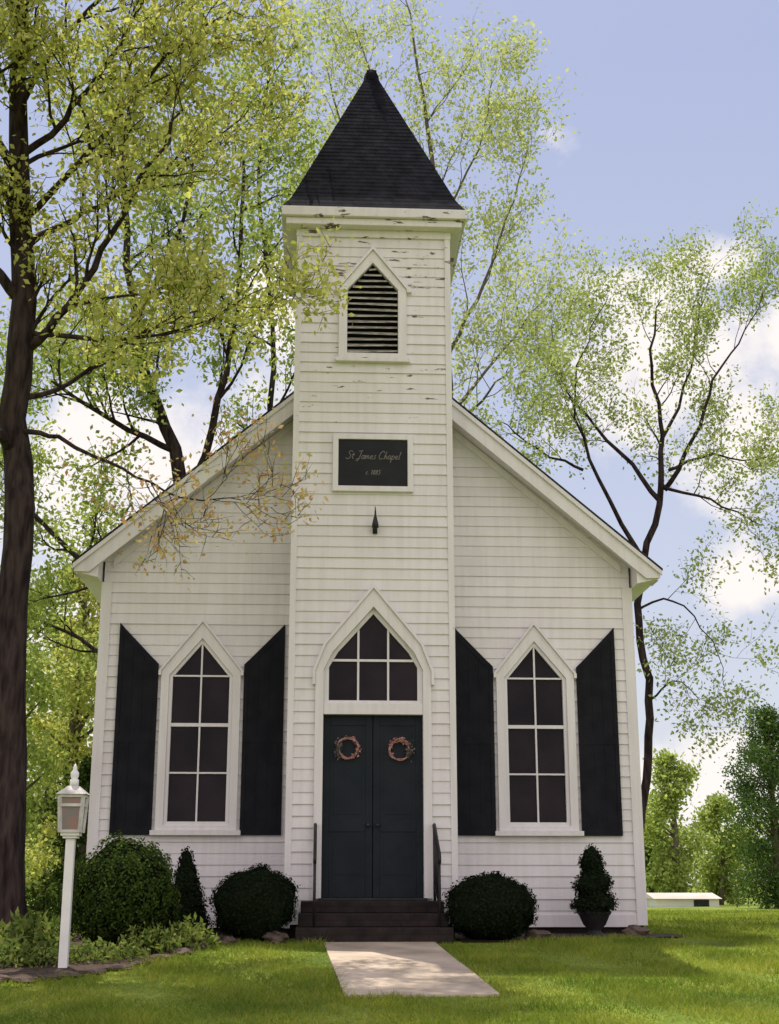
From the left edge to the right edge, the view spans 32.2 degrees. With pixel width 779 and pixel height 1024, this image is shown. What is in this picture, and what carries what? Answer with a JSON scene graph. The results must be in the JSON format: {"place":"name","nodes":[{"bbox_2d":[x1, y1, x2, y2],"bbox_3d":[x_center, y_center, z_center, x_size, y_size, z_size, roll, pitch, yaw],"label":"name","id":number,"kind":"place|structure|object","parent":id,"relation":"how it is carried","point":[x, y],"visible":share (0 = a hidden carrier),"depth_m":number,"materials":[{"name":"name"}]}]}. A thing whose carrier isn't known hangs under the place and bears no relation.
{"place":"outdoors","nodes":[
{"label":"outdoors","id":0,"kind":"place"},
{"bbox_2d":[0,886,778,1023],"bbox_3d":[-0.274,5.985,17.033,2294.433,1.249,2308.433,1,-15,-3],"label":"ground","id":1,"kind":"structure","parent":0,"point":[150,989],"depth_m":12.04,"materials":[{"name":"plant"}]},
{"bbox_2d":[8,976,38,982],"bbox_3d":[-3.294,4.216,12.163,0.292,0.064,0.232,-2,-16,7],"label":"edging stone","id":2,"kind":"object","parent":1,"relation":"on","point":[27,979],"visible":0.77,"depth_m":12.08,"materials":[{"name":"grey stone"}]},
{"bbox_2d":[37,974,60,980],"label":"edging stone","id":3,"kind":"object","parent":1,"relation":"on","point":[56,976],"visible":0.69,"depth_m":12.25,"materials":[{"name":"grey stone"}]},
{"bbox_2d":[25,574,87,883],"bbox_3d":[-8.362,4.904,30.224,3.009,8.234,2.736,1,-15,-3],"label":"background tree","id":4,"kind":"object","parent":1,"relation":"on","point":[33,692],"visible":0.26,"depth_m":30.28,"materials":[{"name":"green plant"}]},
{"bbox_2d":[25,610,96,909],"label":"background tree","id":5,"kind":"object","parent":1,"relation":"on","point":[55,633],"visible":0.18,"depth_m":41.32,"materials":[{"name":"green plant"}]},
{"bbox_2d":[25,562,100,900],"bbox_3d":[-7.394,5.234,32.235,3.923,8.456,3.708,-6,-17,21],"label":"background tree","id":6,"kind":"object","parent":1,"relation":"on","point":[73,735],"visible":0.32,"depth_m":32.06,"materials":[{"name":"green plant"}]},
{"bbox_2d":[39,751,91,899],"bbox_3d":[-6.147,6.435,26.971,1.707,3.293,1.791,1,-15,-3],"label":"background tree","id":7,"kind":"object","parent":1,"relation":"on","point":[84,777],"visible":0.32,"depth_m":26.87,"materials":[{"name":"green plant"}]},
{"bbox_2d":[52,970,81,977],"bbox_3d":[-2.984,4.293,12.531,0.302,0.080,0.211,-2,-16,7],"label":"edging stone","id":8,"kind":"object","parent":1,"relation":"on","point":[59,972],"visible":0.63,"depth_m":12.46,"materials":[{"name":"grey stone"}]},
{"bbox_2d":[104,964,130,970],"bbox_3d":[-2.622,4.396,13.019,0.299,0.062,0.217,-1,-15,3],"label":"edging stone","id":9,"kind":"object","parent":1,"relation":"on","point":[116,967],"visible":0.75,"depth_m":12.96,"materials":[{"name":"grey stone"}]},
{"bbox_2d":[0,934,242,979],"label":"planting bed","id":10,"kind":"object","parent":1,"relation":"on","point":[19,971],"visible":0.19,"depth_m":13.06,"materials":[{"name":"brown soil"}]},
{"bbox_2d":[0,974,10,982],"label":"edging stone","id":11,"kind":"object","parent":10,"relation":"on","point":[3,978],"visible":0.83,"depth_m":12.09,"materials":[{"name":"grey stone"}]},
{"bbox_2d":[0,937,38,967],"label":"leafy plant","id":12,"kind":"object","parent":10,"relation":"on","point":[6,954],"visible":0.86,"depth_m":13.06,"materials":[{"name":"green plant"}]},
{"bbox_2d":[0,907,73,961],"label":"leafy plant","id":13,"kind":"object","parent":10,"relation":"on","point":[48,936],"visible":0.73,"depth_m":13.66,"materials":[{"name":"green plant"}]},
{"bbox_2d":[19,944,58,967],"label":"leafy plant","id":14,"kind":"object","parent":10,"relation":"on","point":[40,950],"visible":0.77,"depth_m":13.11,"materials":[{"name":"green plant"}]},
{"bbox_2d":[25,873,86,939],"bbox_3d":[-3.995,4.597,15.730,1.432,0.772,1.438,1,-15,-3],"label":"leafy bush","id":15,"kind":"object","parent":10,"relation":"on","point":[55,909],"visible":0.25,"depth_m":15.62,"materials":[{"name":"green plant"}]},
{"bbox_2d":[56,764,90,967],"bbox_3d":[-3.140,3.507,13.228,0.300,2.056,0.300,1,-15,-3],"label":"lamp post","id":16,"kind":"object","parent":10,"relation":"on","point":[73,799],"visible":0.95,"depth_m":13.24,"materials":[{"name":"white metal"}]},
{"bbox_2d":[69,936,122,963],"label":"leafy plant","id":17,"kind":"object","parent":10,"relation":"on","point":[76,954],"visible":0.88,"depth_m":13.38,"materials":[{"name":"green plant"}]},
{"bbox_2d":[86,967,106,974],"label":"edging stone","id":18,"kind":"object","parent":10,"relation":"on","point":[93,970],"visible":0.82,"depth_m":12.67,"materials":[{"name":"grey stone"}]},
{"bbox_2d":[98,940,148,961],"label":"leafy plant","id":19,"kind":"object","parent":10,"relation":"on","point":[130,953],"visible":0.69,"depth_m":13.60,"materials":[{"name":"green plant"}]},
{"bbox_2d":[71,830,181,948],"bbox_3d":[-2.914,4.152,14.793,1.281,1.306,1.205,1,-15,-3],"label":"round shrub","id":20,"kind":"object","parent":10,"relation":"on","point":[122,885],"visible":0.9,"depth_m":14.43,"materials":[{"name":"green plant"}]},
{"bbox_2d":[132,960,150,965],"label":"edging stone","id":21,"kind":"object","parent":10,"relation":"on","point":[137,963],"visible":0.62,"depth_m":13.30,"materials":[{"name":"grey stone"}]},
{"bbox_2d":[116,921,182,955],"bbox_3d":[-2.532,4.497,14.192,0.735,0.396,0.754,1,-15,-3],"label":"leafy plant","id":22,"kind":"object","parent":10,"relation":"on","point":[156,944],"visible":0.84,"depth_m":14.09,"materials":[{"name":"green plant"}]},
{"bbox_2d":[166,948,192,954],"bbox_3d":[-2.193,4.615,14.166,0.319,0.080,0.306,-7,-17,25],"label":"edging stone","id":23,"kind":"object","parent":10,"relation":"on","point":[182,950],"visible":0.73,"depth_m":14.06,"materials":[{"name":"grey stone"}]},
{"bbox_2d":[0,0,363,939],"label":"tree","id":24,"kind":"object","parent":10,"relation":"on","point":[20,36],"visible":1,"depth_m":16.52,"materials":[{"name":"green plant"}]},
{"bbox_2d":[159,913,222,949],"bbox_3d":[-2.187,4.551,14.625,0.720,0.428,0.647,-12,-19,37],"label":"leafy plant","id":25,"kind":"object","parent":10,"relation":"on","point":[188,933],"visible":0.84,"depth_m":14.54,"materials":[{"name":"green plant"}]},
{"bbox_2d":[167,846,214,931],"bbox_3d":[-2.435,4.639,16.397,0.681,1.137,0.719,1,-15,-3],"label":"cone shrub","id":26,"kind":"object","parent":10,"relation":"on","point":[187,883],"visible":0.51,"depth_m":16.28,"materials":[{"name":"green plant"}]},
{"bbox_2d":[183,943,211,948],"bbox_3d":[-2.082,4.716,14.667,0.315,0.075,0.324,-5,-16,16],"label":"edging stone","id":27,"kind":"object","parent":10,"relation":"on","point":[202,944],"visible":0.3,"depth_m":14.58,"materials":[{"name":"grey stone"}]},
{"bbox_2d":[208,863,299,941],"bbox_3d":[-1.560,4.504,15.534,1.065,0.919,1.044,1,-15,-3],"label":"round shrub","id":28,"kind":"object","parent":10,"relation":"on","point":[256,903],"visible":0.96,"depth_m":15.23,"materials":[{"name":"green plant"}]},
{"bbox_2d":[149,954,172,959],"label":"edging stone","id":29,"kind":"object","parent":1,"relation":"on","point":[157,955],"visible":0.58,"depth_m":13.65,"materials":[{"name":"grey stone"}]},
{"bbox_2d":[0,0,338,705],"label":"tall tree","id":30,"kind":"object","parent":1,"relation":"on","point":[154,401],"visible":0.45,"depth_m":27.51,"materials":[{"name":"green plant"}]},
{"bbox_2d":[222,936,237,945],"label":"field stone","id":31,"kind":"object","parent":1,"relation":"on","point":[227,939],"visible":0.64,"depth_m":14.89,"materials":[{"name":"grey stone"}]},
{"bbox_2d":[262,930,288,943],"bbox_3d":[-1.293,4.796,15.184,0.294,0.178,0.320,5,-16,-19],"label":"field stone","id":32,"kind":"object","parent":1,"relation":"on","point":[276,937],"visible":0.69,"depth_m":15.08,"materials":[{"name":"grey stone"}]},
{"bbox_2d":[72,69,662,943],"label":"chapel","id":33,"kind":"structure","parent":1,"relation":"on","point":[448,587],"depth_m":17.88,"materials":[{"name":"white paint"}]},
{"bbox_2d":[149,619,243,835],"bbox_3d":[-2.500,2.801,17.761,1.160,2.830,0.150,1,-15,-3],"label":"window","id":34,"kind":"structure","parent":33,"relation":"in","point":[198,759],"depth_m":17.75,"materials":[{"name":"black glass"}]},
{"bbox_2d":[321,715,372,897],"bbox_3d":[-0.520,3.617,16.675,0.618,2.208,0.122,1,-15,-3],"label":"door","id":35,"kind":"structure","parent":33,"relation":"in","point":[346,870],"depth_m":16.68,"materials":[{"name":"black paint"}]},
{"bbox_2d":[334,735,360,759],"bbox_3d":[-0.517,2.938,16.810,0.355,0.317,0.106,1,-15,-3],"label":"wreath","id":36,"kind":"object","parent":35,"relation":"attached to","point":[338,750],"depth_m":16.81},
{"bbox_2d":[323,608,422,703],"bbox_3d":[-0.208,1.829,17.187,1.248,1.228,0.060,1,-15,-3],"label":"transom window","id":37,"kind":"structure","parent":33,"relation":"in","point":[373,664],"depth_m":17.15,"materials":[{"name":"black glass"}]},
{"bbox_2d":[373,715,422,897],"bbox_3d":[0.105,3.626,16.707,0.618,2.208,0.122,1,-15,-3],"label":"door","id":38,"kind":"structure","parent":33,"relation":"in","point":[397,785],"depth_m":16.71,"materials":[{"name":"black paint"}]},
{"bbox_2d":[388,737,414,761],"bbox_3d":[0.152,2.966,16.847,0.347,0.324,0.086,0,-15,0],"label":"wreath","id":39,"kind":"object","parent":38,"relation":"attached to","point":[409,745],"depth_m":16.85,"materials":[{"name":"brown wicker"}]},
{"bbox_2d":[493,622,583,835],"bbox_3d":[1.954,2.866,17.994,1.160,2.830,0.150,1,-15,-3],"label":"window","id":40,"kind":"structure","parent":33,"relation":"in","point":[537,757],"depth_m":17.98,"materials":[{"name":"black glass"}]},
{"bbox_2d":[25,810,778,896],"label":"wood","id":41,"kind":"object","parent":1,"relation":"on","point":[694,853],"visible":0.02,"depth_m":115.05,"materials":[{"name":"green plant"}]},
{"bbox_2d":[270,0,633,412],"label":"tall tree","id":42,"kind":"object","parent":1,"relation":"on","point":[497,105],"visible":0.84,"depth_m":33.34,"materials":[{"name":"green plant"}]},
{"bbox_2d":[455,933,690,940],"bbox_3d":[2.227,5.147,16.355,2.900,0.026,1.980,1,-15,-3],"label":"wall side bed","id":43,"kind":"object","parent":1,"relation":"on","point":[459,937],"visible":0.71,"depth_m":16.46,"materials":[{"name":"brown soil"}]},
{"bbox_2d":[442,871,538,939],"bbox_3d":[1.195,4.624,15.820,1.152,0.821,1.084,1,-15,-3],"label":"round shrub","id":44,"kind":"object","parent":43,"relation":"on","point":[493,905],"visible":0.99,"depth_m":15.49,"materials":[{"name":"green plant"}]},
{"bbox_2d":[524,929,550,937],"bbox_3d":[1.760,5.024,16.010,0.341,0.151,0.246,-6,-16,20],"label":"field stone","id":45,"kind":"object","parent":43,"relation":"on","point":[533,933],"visible":0.61,"depth_m":15.94,"materials":[{"name":"grey stone"}]},
{"bbox_2d":[569,843,618,937],"bbox_3d":[2.557,4.721,16.832,0.647,1.154,0.662,1,-15,-3],"label":"potted cone shrub","id":46,"kind":"object","parent":43,"relation":"on","point":[593,904],"visible":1,"depth_m":16.71,"materials":[{"name":"green plant"}]},
{"bbox_2d":[621,925,649,934],"bbox_3d":[3.067,5.222,16.756,0.377,0.191,0.256,-6,-17,20],"label":"field stone","id":47,"kind":"object","parent":43,"relation":"on","point":[634,930],"visible":0.59,"depth_m":16.67,"materials":[{"name":"grey stone"}]},
{"bbox_2d":[452,198,778,832],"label":"crooked tree","id":48,"kind":"object","parent":1,"relation":"on","point":[697,315],"visible":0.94,"depth_m":25.46,"materials":[{"name":"green plant"}]},
{"bbox_2d":[644,822,671,892],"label":"distant tree","id":49,"kind":"object","parent":1,"relation":"on","point":[647,865],"visible":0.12,"depth_m":65.26,"materials":[{"name":"green plant"}]},
{"bbox_2d":[646,893,721,906],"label":"shed","id":50,"kind":"structure","parent":1,"relation":"on","point":[682,899],"depth_m":52.59,"materials":[{"name":"metal"}]},
{"bbox_2d":[694,900,708,906],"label":"door","id":51,"kind":"structure","parent":50,"relation":"in","point":[697,903],"depth_m":52.56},
{"bbox_2d":[642,748,734,892],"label":"distant tree","id":52,"kind":"object","parent":1,"relation":"on","point":[674,857],"visible":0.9,"depth_m":57.99,"materials":[{"name":"green plant"}]},
{"bbox_2d":[680,791,765,904],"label":"distant tree","id":53,"kind":"object","parent":1,"relation":"on","point":[709,818],"visible":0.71,"depth_m":61.72,"materials":[{"name":"green plant"}]},
{"bbox_2d":[713,699,778,908],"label":"evergreen tree","id":54,"kind":"object","parent":1,"relation":"on","point":[756,753],"visible":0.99,"depth_m":46.41,"materials":[{"name":"green plant"}]},
{"bbox_2d":[0,0,778,885],"label":"sky","id":55,"kind":"structure","parent":0,"point":[676,107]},
{"bbox_2d":[324,942,498,997],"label":"path","id":56,"kind":"structure","parent":0,"point":[425,968],"depth_m":12.80,"materials":[{"name":"concrete"}]}
]}

